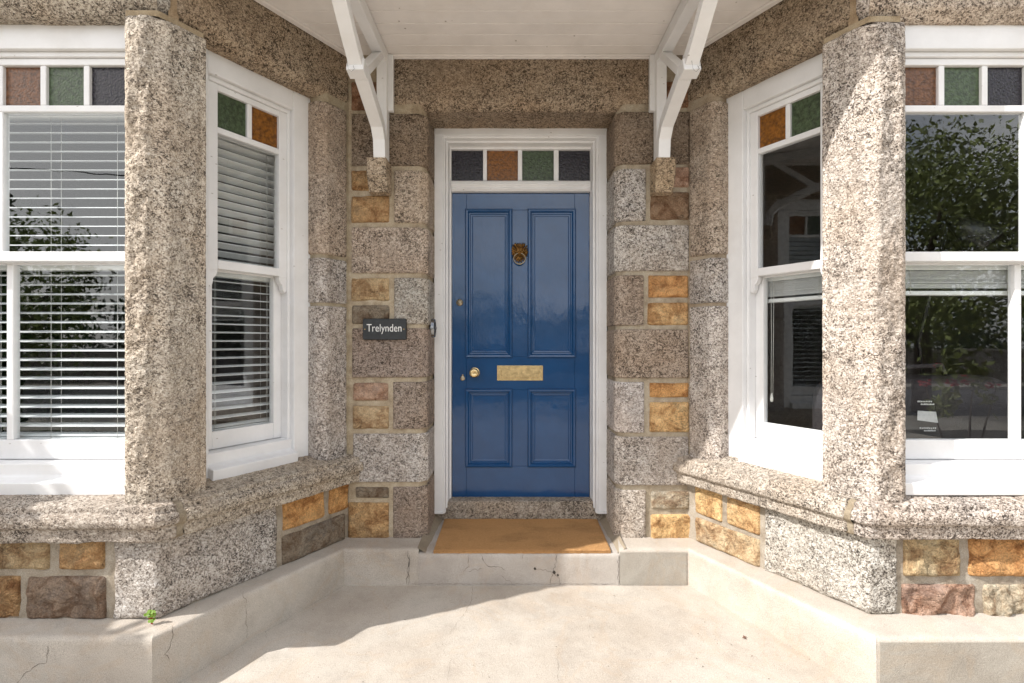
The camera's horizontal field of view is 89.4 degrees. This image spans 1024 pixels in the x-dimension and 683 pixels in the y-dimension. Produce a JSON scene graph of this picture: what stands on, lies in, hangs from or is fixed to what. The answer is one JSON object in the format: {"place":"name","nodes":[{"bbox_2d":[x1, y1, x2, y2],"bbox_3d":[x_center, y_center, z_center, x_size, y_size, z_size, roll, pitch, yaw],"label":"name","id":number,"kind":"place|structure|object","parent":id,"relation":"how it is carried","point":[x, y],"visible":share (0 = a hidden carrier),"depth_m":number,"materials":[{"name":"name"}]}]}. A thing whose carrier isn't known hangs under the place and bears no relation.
{"place":"outdoors","nodes":[
{"label":"outdoors","id":0,"kind":"place"},
{"bbox_2d":[153,585,871,682],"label":"path","id":1,"kind":"structure","parent":0,"point":[521,634],"depth_m":2.28,"materials":[{"name":"concrete"}]},
{"bbox_2d":[2,196,101,431],"bbox_3d":[-3.724,0.202,2.562,0.848,2.502,3.371,0,0,0],"label":"hedge","id":2,"kind":"object","parent":1,"relation":"on","point":[29,221],"visible":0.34,"depth_m":3.82,"materials":[{"name":"green plant"}]},
{"bbox_2d":[0,0,1023,682],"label":"house","id":3,"kind":"structure","parent":1,"relation":"on","point":[580,232],"depth_m":2.68,"materials":[{"name":"stone"}]},
{"bbox_2d":[0,266,124,437],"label":"venetian blind","id":4,"kind":"object","parent":3,"relation":"attached to","point":[61,424],"visible":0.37,"depth_m":2.29,"materials":[{"name":"white plastic"}]},
{"bbox_2d":[0,24,124,494],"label":"window","id":5,"kind":"structure","parent":3,"relation":"in","point":[45,69],"depth_m":2.19,"materials":[{"name":"white paint"}]},
{"bbox_2d":[9,115,124,251],"bbox_3d":[-2.165,-0.682,2.306,1.124,0.675,0.058,0,0,0],"label":"venetian blind","id":6,"kind":"object","parent":3,"relation":"attached to","point":[67,118],"visible":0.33,"depth_m":2.30,"materials":[{"name":"white plastic"}]},
{"bbox_2d":[143,609,155,623],"bbox_3d":[-1.413,1.080,2.022,0.044,0.065,0.020,0,0,0],"label":"weed","id":7,"kind":"object","parent":3,"relation":"on","point":[150,614],"visible":1,"depth_m":2.02,"materials":[{"name":"green plant"}]},
{"bbox_2d":[212,272,268,430],"bbox_3d":[-1.373,0.048,2.638,0.058,0.785,0.460,0,0,30],"label":"venetian blind","id":8,"kind":"object","parent":3,"relation":"attached to","point":[260,420],"visible":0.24,"depth_m":2.62,"materials":[{"name":"white plastic"}]},
{"bbox_2d":[218,136,274,267],"bbox_3d":[-1.373,-0.682,2.638,0.058,0.675,0.460,0,0,30],"label":"venetian blind","id":9,"kind":"object","parent":3,"relation":"attached to","point":[245,150],"visible":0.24,"depth_m":2.65,"materials":[{"name":"white plastic"}]},
{"bbox_2d":[206,49,309,480],"bbox_3d":[-1.306,-0.346,2.553,0.190,1.952,0.660,0,0,30],"label":"window","id":10,"kind":"structure","parent":3,"relation":"in","point":[244,106],"depth_m":2.68,"materials":[{"name":"white paint"}]},
{"bbox_2d":[363,318,406,339],"bbox_3d":[-0.714,-0.069,2.901,0.246,0.122,0.015,0,0,0],"label":"name sign","id":11,"kind":"object","parent":3,"relation":"attached to","point":[384,329],"visible":1,"depth_m":2.90,"materials":[{"name":"stone"}]},
{"bbox_2d":[430,319,436,337],"bbox_3d":[-0.465,-0.079,3.080,0.035,0.112,0.080,0,0,0],"label":"doorbell","id":12,"kind":"object","parent":3,"relation":"attached to","point":[433,327],"visible":0.99,"depth_m":3.05,"materials":[{"name":"silver metal"}]},
{"bbox_2d":[452,193,588,496],"bbox_3d":[0.056,0.025,3.315,0.883,1.958,0.115,0,0,0],"label":"door","id":13,"kind":"structure","parent":3,"relation":"in","point":[520,261],"depth_m":3.33,"materials":[{"name":"blue paint"}]},
{"bbox_2d":[433,518,610,553],"bbox_3d":[0.055,1.119,3.000,0.958,0.035,0.467,0,0,0],"label":"doormat","id":14,"kind":"object","parent":3,"relation":"on","point":[523,536],"visible":1,"depth_m":2.95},
{"bbox_2d":[726,53,822,479],"bbox_3d":[1.370,-0.346,2.549,0.190,1.952,0.660,0,0,-29],"label":"window","id":15,"kind":"structure","parent":3,"relation":"in","point":[783,110],"depth_m":2.70,"materials":[{"name":"white paint"}]},
{"bbox_2d":[768,272,822,401],"bbox_3d":[1.434,-0.015,2.625,0.073,0.660,0.450,0,0,-29],"label":"venetian blind","id":16,"kind":"object","parent":3,"relation":"attached to","point":[804,284],"visible":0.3,"depth_m":2.62,"materials":[{"name":"white plastic"}]},
{"bbox_2d":[905,266,1023,295],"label":"venetian blind","id":17,"kind":"object","parent":3,"relation":"attached to","point":[956,277],"visible":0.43,"depth_m":2.28,"materials":[{"name":"white plastic"}]},
{"bbox_2d":[905,25,1023,494],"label":"window","id":18,"kind":"structure","parent":3,"relation":"in","point":[950,69],"depth_m":2.19,"materials":[{"name":"white paint"}]},
{"bbox_3d":[2.125,0.862,2.710,1.250,0.475,0.580,0,0,0],"label":"side table","id":19,"kind":"object","parent":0,"visible":0},
{"bbox_2d":[812,363,1007,437],"bbox_3d":[2.019,0.368,2.612,0.887,0.530,0.368,0,0,0],"label":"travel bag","id":20,"kind":"object","parent":19,"relation":"on","point":[944,405],"visible":0.37,"depth_m":2.45,"materials":[{"name":"fabric"}]},
{"bbox_2d":[916,216,1005,374],"bbox_3d":[2.362,-0.016,2.744,0.221,1.280,0.396,0,0,-35],"label":"desk lamp","id":21,"kind":"object","parent":19,"relation":"on","point":[972,234],"visible":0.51,"depth_m":2.64,"materials":[{"name":"black plastic"}]}
]}

